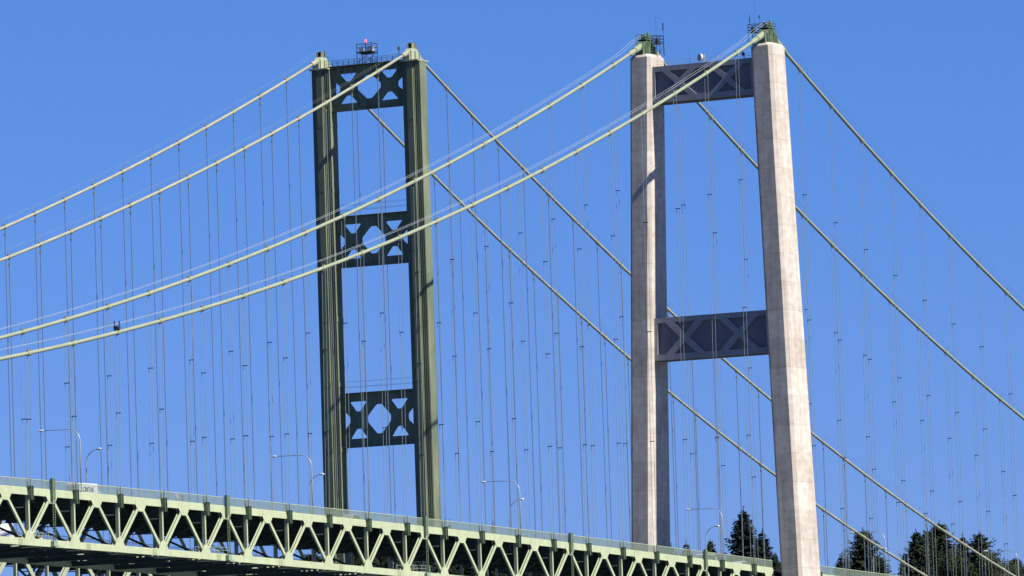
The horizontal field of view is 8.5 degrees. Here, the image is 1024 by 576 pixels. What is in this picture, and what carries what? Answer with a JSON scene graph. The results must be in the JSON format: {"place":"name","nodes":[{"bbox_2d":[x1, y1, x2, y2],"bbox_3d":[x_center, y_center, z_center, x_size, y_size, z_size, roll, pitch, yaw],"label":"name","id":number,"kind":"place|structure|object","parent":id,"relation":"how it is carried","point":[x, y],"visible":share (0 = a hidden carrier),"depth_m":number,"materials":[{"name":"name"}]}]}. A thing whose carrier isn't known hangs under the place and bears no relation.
{"place":"outdoors","nodes":[
{"label":"outdoors","id":0,"kind":"place"},
{"bbox_2d":[0,486,772,575],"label":"deck truss","id":1,"kind":"object","parent":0,"point":[182,509],"visible":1,"depth_m":1089.40,"materials":[{"name":"green metal"}]},
{"bbox_2d":[18,478,59,546],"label":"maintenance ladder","id":2,"kind":"object","parent":1,"relation":"attached to","point":[52,498],"visible":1,"depth_m":1023.45,"materials":[{"name":"green metal"}]},
{"bbox_2d":[195,495,233,560],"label":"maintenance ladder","id":3,"kind":"object","parent":1,"relation":"attached to","point":[227,513],"visible":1,"depth_m":1068.16,"materials":[{"name":"green metal"}]},
{"bbox_2d":[0,494,762,575],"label":"deck framing","id":4,"kind":"object","parent":1,"relation":"attached to","point":[139,525],"visible":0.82,"depth_m":1096.78,"materials":[{"name":"paint"}]},
{"bbox_2d":[0,520,545,575],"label":"deck truss","id":5,"kind":"object","parent":4,"relation":"attached to","point":[24,560],"visible":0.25,"depth_m":1094.55,"materials":[{"name":"green metal"}]},
{"bbox_2d":[0,476,771,567],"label":"deck railing","id":6,"kind":"object","parent":1,"relation":"on","point":[298,509],"visible":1,"depth_m":1110.97,"materials":[{"name":"metal"}]},
{"bbox_2d":[400,516,430,575],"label":"maintenance ladder","id":7,"kind":"object","parent":1,"relation":"attached to","point":[425,520],"visible":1,"depth_m":1124.12,"materials":[{"name":"green metal"}]},
{"bbox_2d":[11,494,780,574],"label":"road","id":8,"kind":"structure","parent":0,"point":[776,573],"depth_m":1121.43,"materials":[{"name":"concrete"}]},
{"bbox_2d":[0,0,1023,575],"label":"sky","id":9,"kind":"structure","parent":0,"point":[88,87],"materials":[{"name":"blue"}]},
{"label":"water","id":10,"kind":"structure","parent":0,"visible":0},
{"bbox_2d":[309,41,440,572],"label":"steel tower","id":11,"kind":"structure","parent":10,"relation":"in","point":[410,71],"depth_m":1258.27,"materials":[{"name":"metal"}]},
{"bbox_2d":[0,546,332,575],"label":"deck framing","id":12,"kind":"object","parent":11,"relation":"attached to","point":[59,569],"visible":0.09,"depth_m":1166.77,"materials":[{"name":"paint"}]},
{"bbox_2d":[0,545,363,575],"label":"deck truss","id":13,"kind":"object","parent":11,"relation":"attached to","point":[64,571],"visible":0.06,"depth_m":1140.53,"materials":[{"name":"green metal"}]},
{"bbox_2d":[356,42,377,63],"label":"beacon platform","id":14,"kind":"structure","parent":11,"relation":"on","point":[370,50],"depth_m":1262.33,"materials":[{"name":"metal"}]},
{"bbox_2d":[0,49,935,575],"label":"cable","id":15,"kind":"object","parent":11,"relation":"attached to","point":[206,127],"visible":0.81,"depth_m":1303.83,"materials":[{"name":"metal"}]},
{"bbox_2d":[4,230,13,526],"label":"suspender","id":16,"kind":"object","parent":15,"relation":"hanging from","point":[8,352],"visible":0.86,"depth_m":1164.89,"materials":[{"name":"metal"}]},
{"bbox_2d":[34,216,42,483],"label":"suspender","id":17,"kind":"object","parent":15,"relation":"hanging from","point":[38,355],"visible":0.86,"depth_m":1173.50,"materials":[{"name":"metal"}]},
{"bbox_2d":[64,202,71,468],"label":"suspender","id":18,"kind":"object","parent":15,"relation":"hanging from","point":[68,331],"visible":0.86,"depth_m":1182.46,"materials":[{"name":"metal"}]},
{"bbox_2d":[93,189,103,539],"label":"suspender","id":19,"kind":"object","parent":15,"relation":"hanging from","point":[98,343],"visible":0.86,"depth_m":1190.89,"materials":[{"name":"metal"}]},
{"bbox_2d":[122,174,133,543],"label":"suspender","id":20,"kind":"object","parent":15,"relation":"hanging from","point":[127,337],"visible":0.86,"depth_m":1199.48,"materials":[{"name":"metal"}]},
{"bbox_2d":[150,160,159,477],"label":"suspender","id":21,"kind":"object","parent":15,"relation":"hanging from","point":[155,324],"visible":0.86,"depth_m":1208.37,"materials":[{"name":"metal"}]},
{"bbox_2d":[178,145,190,541],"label":"suspender","id":22,"kind":"object","parent":15,"relation":"hanging from","point":[184,324],"visible":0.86,"depth_m":1216.91,"materials":[{"name":"metal"}]},
{"bbox_2d":[206,128,217,499],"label":"suspender","id":23,"kind":"object","parent":15,"relation":"hanging from","point":[211,313],"visible":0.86,"depth_m":1225.77,"materials":[{"name":"metal"}]},
{"bbox_2d":[233,113,244,498],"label":"suspender","id":24,"kind":"object","parent":15,"relation":"hanging from","point":[239,301],"visible":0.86,"depth_m":1234.46,"materials":[{"name":"metal"}]},
{"bbox_2d":[259,99,273,556],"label":"suspender","id":25,"kind":"object","parent":15,"relation":"hanging from","point":[265,294],"visible":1,"depth_m":1243.36,"materials":[{"name":"metal"}]},
{"bbox_2d":[286,85,300,560],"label":"suspender","id":26,"kind":"object","parent":15,"relation":"hanging from","point":[292,297],"visible":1,"depth_m":1251.72,"materials":[{"name":"metal"}]},
{"bbox_2d":[357,110,369,511],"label":"suspender","id":27,"kind":"object","parent":15,"relation":"hanging from","point":[363,296],"visible":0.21,"depth_m":1274.74,"materials":[{"name":"metal"}]},
{"bbox_2d":[383,129,397,567],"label":"suspender","id":28,"kind":"object","parent":15,"relation":"hanging from","point":[389,331],"visible":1,"depth_m":1283.06,"materials":[{"name":"metal"}]},
{"bbox_2d":[434,179,445,519],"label":"suspender","id":29,"kind":"object","parent":15,"relation":"hanging from","point":[439,334],"visible":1,"depth_m":1300.12,"materials":[{"name":"metal"}]},
{"bbox_2d":[459,204,471,567],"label":"suspender","id":30,"kind":"object","parent":15,"relation":"hanging from","point":[465,366],"visible":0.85,"depth_m":1308.06,"materials":[{"name":"metal"}]},
{"bbox_2d":[484,229,494,531],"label":"suspender","id":31,"kind":"object","parent":15,"relation":"hanging from","point":[490,380],"visible":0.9,"depth_m":1316.40,"materials":[{"name":"metal"}]},
{"bbox_2d":[533,275,542,526],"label":"suspender","id":32,"kind":"object","parent":15,"relation":"hanging from","point":[538,401],"visible":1,"depth_m":1333.21,"materials":[{"name":"metal"}]},
{"bbox_2d":[0,41,1015,575],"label":"cable","id":33,"kind":"object","parent":11,"relation":"attached to","point":[244,147],"visible":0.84,"depth_m":1267.62,"materials":[{"name":"metal"}]},
{"bbox_2d":[8,258,15,476],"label":"suspender","id":34,"kind":"object","parent":33,"relation":"hanging from","point":[9,263],"visible":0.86,"depth_m":1129.87,"materials":[{"name":"metal"}]},
{"bbox_2d":[40,246,48,531],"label":"suspender","id":35,"kind":"object","parent":33,"relation":"hanging from","point":[43,371],"visible":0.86,"depth_m":1138.46,"materials":[{"name":"metal"}]},
{"bbox_2d":[100,222,110,543],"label":"suspender","id":36,"kind":"object","parent":33,"relation":"hanging from","point":[104,360],"visible":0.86,"depth_m":1155.82,"materials":[{"name":"metal"}]},
{"bbox_2d":[130,207,140,546],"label":"suspender","id":37,"kind":"object","parent":33,"relation":"hanging from","point":[134,351],"visible":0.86,"depth_m":1164.47,"materials":[{"name":"metal"}]},
{"bbox_2d":[159,194,169,548],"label":"suspender","id":38,"kind":"object","parent":33,"relation":"hanging from","point":[164,347],"visible":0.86,"depth_m":1173.19,"materials":[{"name":"metal"}]},
{"bbox_2d":[188,179,199,548],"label":"suspender","id":39,"kind":"object","parent":33,"relation":"hanging from","point":[193,341],"visible":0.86,"depth_m":1181.72,"materials":[{"name":"metal"}]},
{"bbox_2d":[216,165,227,546],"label":"suspender","id":40,"kind":"object","parent":33,"relation":"hanging from","point":[221,335],"visible":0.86,"depth_m":1190.51,"materials":[{"name":"metal"}]},
{"bbox_2d":[244,150,256,549],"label":"suspender","id":41,"kind":"object","parent":33,"relation":"hanging from","point":[249,331],"visible":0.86,"depth_m":1199.16,"materials":[{"name":"metal"}]},
{"bbox_2d":[271,137,284,548],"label":"suspender","id":42,"kind":"object","parent":33,"relation":"hanging from","point":[277,325],"visible":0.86,"depth_m":1207.88,"materials":[{"name":"metal"}]},
{"bbox_2d":[298,121,312,561],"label":"suspender","id":43,"kind":"object","parent":33,"relation":"hanging from","point":[304,307],"visible":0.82,"depth_m":1216.93,"materials":[{"name":"metal"}]},
{"bbox_2d":[325,105,338,510],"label":"suspender","id":44,"kind":"object","parent":33,"relation":"hanging from","point":[331,305],"visible":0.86,"depth_m":1225.38,"materials":[{"name":"metal"}]},
{"bbox_2d":[351,90,364,518],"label":"suspender","id":45,"kind":"object","parent":33,"relation":"hanging from","point":[358,300],"visible":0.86,"depth_m":1233.99,"materials":[{"name":"metal"}]},
{"bbox_2d":[377,73,393,568],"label":"suspender","id":46,"kind":"object","parent":33,"relation":"hanging from","point":[384,304],"visible":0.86,"depth_m":1242.60,"materials":[{"name":"metal"}]},
{"bbox_2d":[446,91,461,527],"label":"suspender","id":47,"kind":"object","parent":33,"relation":"hanging from","point":[453,298],"visible":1,"depth_m":1265.91,"materials":[{"name":"metal"}]},
{"bbox_2d":[472,118,486,524],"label":"suspender","id":48,"kind":"object","parent":33,"relation":"hanging from","point":[479,326],"visible":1,"depth_m":1273.87,"materials":[{"name":"metal"}]},
{"bbox_2d":[498,144,511,534],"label":"suspender","id":49,"kind":"object","parent":33,"relation":"hanging from","point":[504,337],"visible":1,"depth_m":1282.31,"materials":[{"name":"metal"}]},
{"bbox_2d":[523,170,535,536],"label":"suspender","id":50,"kind":"object","parent":33,"relation":"hanging from","point":[529,353],"visible":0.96,"depth_m":1290.64,"materials":[{"name":"metal"}]},
{"bbox_2d":[548,195,560,537],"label":"suspender","id":51,"kind":"object","parent":33,"relation":"hanging from","point":[554,361],"visible":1,"depth_m":1299.08,"materials":[{"name":"metal"}]},
{"bbox_2d":[572,221,584,543],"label":"suspender","id":52,"kind":"object","parent":33,"relation":"hanging from","point":[578,384],"visible":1,"depth_m":1307.39,"materials":[{"name":"metal"}]},
{"bbox_2d":[597,247,607,536],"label":"suspender","id":53,"kind":"object","parent":33,"relation":"hanging from","point":[602,389],"visible":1,"depth_m":1315.76,"materials":[{"name":"metal"}]},
{"bbox_2d":[628,20,820,575],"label":"concrete tower","id":54,"kind":"structure","parent":10,"relation":"in","point":[774,330],"depth_m":1251.49,"materials":[{"name":"beige concrete"}]},
{"bbox_2d":[0,21,1023,360],"bbox_3d":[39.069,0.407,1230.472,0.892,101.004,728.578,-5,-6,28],"label":"cable","id":55,"kind":"object","parent":54,"relation":"attached to","point":[506,187],"visible":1,"depth_m":1158.02,"materials":[{"name":"metal"}]},
{"bbox_2d":[242,297,248,506],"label":"suspender","id":56,"kind":"object","parent":55,"relation":"hanging from","point":[246,365],"visible":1,"depth_m":1076.30,"materials":[{"name":"metal"}]},
{"bbox_2d":[282,285,289,510],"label":"suspender","id":57,"kind":"object","parent":55,"relation":"hanging from","point":[284,401],"visible":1,"depth_m":1087.42,"materials":[{"name":"metal"}]},
{"bbox_2d":[322,270,329,513],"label":"suspender","id":58,"kind":"object","parent":55,"relation":"hanging from","point":[323,349],"visible":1,"depth_m":1098.66,"materials":[{"name":"metal"}]},
{"bbox_2d":[360,256,369,519],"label":"suspender","id":59,"kind":"object","parent":55,"relation":"hanging from","point":[366,395],"visible":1,"depth_m":1109.84,"materials":[{"name":"metal"}]},
{"bbox_2d":[398,238,407,522],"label":"suspender","id":60,"kind":"object","parent":55,"relation":"hanging from","point":[404,379],"visible":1,"depth_m":1121.33,"materials":[{"name":"metal"}]},
{"bbox_2d":[435,222,445,526],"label":"suspender","id":61,"kind":"object","parent":55,"relation":"hanging from","point":[438,378],"visible":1,"depth_m":1132.81,"materials":[{"name":"metal"}]},
{"bbox_2d":[471,205,482,531],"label":"suspender","id":62,"kind":"object","parent":55,"relation":"hanging from","point":[476,421],"visible":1,"depth_m":1144.00,"materials":[{"name":"metal"}]},
{"bbox_2d":[507,204,518,534],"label":"suspender","id":63,"kind":"object","parent":55,"relation":"hanging from","point":[512,418],"visible":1,"depth_m":1155.31,"materials":[{"name":"metal"}]},
{"bbox_2d":[541,171,554,538],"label":"suspender","id":64,"kind":"object","parent":55,"relation":"hanging from","point":[549,360],"visible":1,"depth_m":1166.71,"materials":[{"name":"metal"}]},
{"bbox_2d":[575,152,589,543],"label":"suspender","id":65,"kind":"object","parent":55,"relation":"hanging from","point":[580,352],"visible":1,"depth_m":1178.20,"materials":[{"name":"metal"}]},
{"bbox_2d":[609,152,623,547],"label":"suspender","id":66,"kind":"object","parent":55,"relation":"hanging from","point":[614,339],"visible":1,"depth_m":1189.55,"materials":[{"name":"metal"}]},
{"bbox_2d":[641,114,656,550],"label":"suspender","id":67,"kind":"object","parent":55,"relation":"hanging from","point":[650,333],"visible":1,"depth_m":1200.99,"materials":[{"name":"metal"}]},
{"bbox_2d":[673,94,689,554],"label":"suspender","id":68,"kind":"object","parent":55,"relation":"hanging from","point":[681,323],"visible":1,"depth_m":1212.34,"materials":[{"name":"metal"}]},
{"bbox_2d":[704,75,722,558],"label":"suspender","id":69,"kind":"object","parent":55,"relation":"hanging from","point":[713,315],"visible":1,"depth_m":1223.77,"materials":[{"name":"metal"}]},
{"bbox_2d":[735,53,754,563],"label":"suspender","id":70,"kind":"object","parent":55,"relation":"hanging from","point":[746,311],"visible":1,"depth_m":1235.09,"materials":[{"name":"metal"}]},
{"bbox_2d":[798,71,820,572],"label":"suspender","id":71,"kind":"object","parent":55,"relation":"hanging from","point":[810,306],"visible":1,"depth_m":1258.91,"materials":[{"name":"metal"}]},
{"bbox_2d":[830,121,850,575],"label":"suspender","id":72,"kind":"object","parent":55,"relation":"hanging from","point":[841,347],"visible":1,"depth_m":1269.30,"materials":[{"name":"metal"}]},
{"bbox_2d":[860,142,879,575],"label":"suspender","id":73,"kind":"object","parent":55,"relation":"hanging from","point":[868,356],"visible":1,"depth_m":1280.53,"materials":[{"name":"metal"}]},
{"bbox_2d":[890,175,908,575],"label":"suspender","id":74,"kind":"object","parent":55,"relation":"hanging from","point":[900,369],"visible":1,"depth_m":1291.43,"materials":[{"name":"metal"}]},
{"bbox_2d":[920,220,936,570],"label":"suspender","id":75,"kind":"object","parent":55,"relation":"hanging from","point":[928,395],"visible":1,"depth_m":1302.36,"materials":[{"name":"metal"}]},
{"bbox_2d":[949,251,964,573],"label":"suspender","id":76,"kind":"object","parent":55,"relation":"hanging from","point":[958,414],"visible":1,"depth_m":1313.22,"materials":[{"name":"metal"}]},
{"bbox_2d":[977,268,991,561],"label":"suspender","id":77,"kind":"object","parent":55,"relation":"hanging from","point":[983,423],"visible":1,"depth_m":1324.53,"materials":[{"name":"metal"}]},
{"bbox_2d":[1005,296,1018,562],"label":"suspender","id":78,"kind":"object","parent":55,"relation":"hanging from","point":[1013,430],"visible":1,"depth_m":1335.46,"materials":[{"name":"metal"}]},
{"bbox_2d":[0,33,1023,419],"bbox_3d":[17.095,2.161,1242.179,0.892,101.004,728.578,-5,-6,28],"label":"cable","id":79,"kind":"object","parent":54,"relation":"attached to","point":[414,181],"visible":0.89,"depth_m":1195.04,"materials":[{"name":"metal"}]},
{"bbox_2d":[266,251,274,505],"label":"suspender","id":80,"kind":"object","parent":79,"relation":"hanging from","point":[272,386],"visible":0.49,"depth_m":1133.11,"materials":[{"name":"metal"}]},
{"bbox_2d":[304,234,312,483],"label":"suspender","id":81,"kind":"object","parent":79,"relation":"hanging from","point":[306,349],"visible":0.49,"depth_m":1144.95,"materials":[{"name":"metal"}]},
{"bbox_2d":[341,217,350,507],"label":"suspender","id":82,"kind":"object","parent":79,"relation":"hanging from","point":[344,367],"visible":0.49,"depth_m":1156.07,"materials":[{"name":"metal"}]},
{"bbox_2d":[378,214,387,503],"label":"suspender","id":83,"kind":"object","parent":79,"relation":"hanging from","point":[384,360],"visible":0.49,"depth_m":1167.40,"materials":[{"name":"metal"}]},
{"bbox_2d":[413,182,424,517],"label":"suspender","id":84,"kind":"object","parent":79,"relation":"hanging from","point":[420,352],"visible":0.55,"depth_m":1178.76,"materials":[{"name":"metal"}]},
{"bbox_2d":[448,163,460,529],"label":"suspender","id":85,"kind":"object","parent":79,"relation":"hanging from","point":[452,340],"visible":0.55,"depth_m":1190.26,"materials":[{"name":"metal"}]},
{"bbox_2d":[482,145,495,533],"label":"suspender","id":86,"kind":"object","parent":79,"relation":"hanging from","point":[490,337],"visible":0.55,"depth_m":1201.53,"materials":[{"name":"metal"}]},
{"bbox_2d":[516,135,529,526],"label":"suspender","id":87,"kind":"object","parent":79,"relation":"hanging from","point":[524,335],"visible":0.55,"depth_m":1212.82,"materials":[{"name":"metal"}]},
{"bbox_2d":[549,122,563,536],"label":"suspender","id":88,"kind":"object","parent":79,"relation":"hanging from","point":[556,333],"visible":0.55,"depth_m":1224.05,"materials":[{"name":"metal"}]},
{"bbox_2d":[581,95,596,531],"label":"suspender","id":89,"kind":"object","parent":79,"relation":"hanging from","point":[590,316],"visible":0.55,"depth_m":1235.64,"materials":[{"name":"metal"}]},
{"bbox_2d":[612,66,629,548],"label":"suspender","id":90,"kind":"object","parent":79,"relation":"hanging from","point":[621,316],"visible":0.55,"depth_m":1246.94,"materials":[{"name":"metal"}]},
{"bbox_2d":[678,104,696,540],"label":"suspender","id":91,"kind":"object","parent":79,"relation":"hanging from","point":[688,312],"visible":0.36,"depth_m":1270.69,"materials":[{"name":"metal"}]},
{"bbox_2d":[709,117,727,548],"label":"suspender","id":92,"kind":"object","parent":79,"relation":"hanging from","point":[716,313],"visible":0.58,"depth_m":1280.97,"materials":[{"name":"metal"}]},
{"bbox_2d":[741,152,758,563],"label":"suspender","id":93,"kind":"object","parent":79,"relation":"hanging from","point":[751,369],"visible":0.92,"depth_m":1291.74,"materials":[{"name":"metal"}]},
{"bbox_2d":[831,247,845,556],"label":"suspender","id":94,"kind":"object","parent":79,"relation":"hanging from","point":[837,410],"visible":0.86,"depth_m":1325.33,"materials":[{"name":"metal"}]},
{"bbox_2d":[860,275,874,572],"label":"suspender","id":95,"kind":"object","parent":79,"relation":"hanging from","point":[868,417],"visible":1,"depth_m":1336.22,"materials":[{"name":"metal"}]},
{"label":"deck truss","id":96,"kind":"object","parent":54,"relation":"attached to","visible":0},
{"bbox_2d":[820,566,897,575],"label":"deck railing","id":97,"kind":"object","parent":96,"relation":"on","point":[858,574],"visible":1,"depth_m":1265.05,"materials":[{"name":"metal"}]},
{"bbox_3d":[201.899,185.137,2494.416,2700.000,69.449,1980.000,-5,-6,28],"label":"hill","id":98,"kind":"structure","parent":0,"visible":0},
{"bbox_2d":[723,506,779,571],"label":"fir tree","id":99,"kind":"object","parent":98,"relation":"on","point":[746,538],"visible":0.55,"depth_m":1698.85,"materials":[{"name":"green plant"}]},
{"bbox_2d":[841,527,891,575],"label":"fir tree","id":100,"kind":"object","parent":98,"relation":"on","point":[857,558],"visible":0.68,"depth_m":1702.14,"materials":[{"name":"green plant"}]},
{"bbox_2d":[891,528,940,575],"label":"fir tree","id":101,"kind":"object","parent":98,"relation":"on","point":[916,554],"visible":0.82,"depth_m":1696.39,"materials":[{"name":"green plant"}]},
{"bbox_2d":[921,527,944,575],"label":"fir tree","id":102,"kind":"object","parent":98,"relation":"on","point":[935,555],"visible":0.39,"depth_m":1716.82,"materials":[{"name":"green plant"}]},
{"bbox_2d":[929,521,958,575],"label":"fir tree","id":103,"kind":"object","parent":98,"relation":"on","point":[944,546],"visible":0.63,"depth_m":1726.08,"materials":[{"name":"green plant"}]},
{"bbox_2d":[938,544,971,575],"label":"broadleaf tree","id":104,"kind":"object","parent":98,"relation":"on","point":[952,562],"visible":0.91,"depth_m":1704.25,"materials":[{"name":"green plant"}]},
{"bbox_2d":[956,532,1007,575],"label":"fir tree","id":105,"kind":"object","parent":98,"relation":"on","point":[973,556],"visible":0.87,"depth_m":1707.44,"materials":[{"name":"green plant"}]},
{"bbox_2d":[968,548,1007,575],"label":"broadleaf tree","id":106,"kind":"object","parent":98,"relation":"on","point":[992,570],"visible":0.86,"depth_m":1697.46,"materials":[{"name":"green plant"}]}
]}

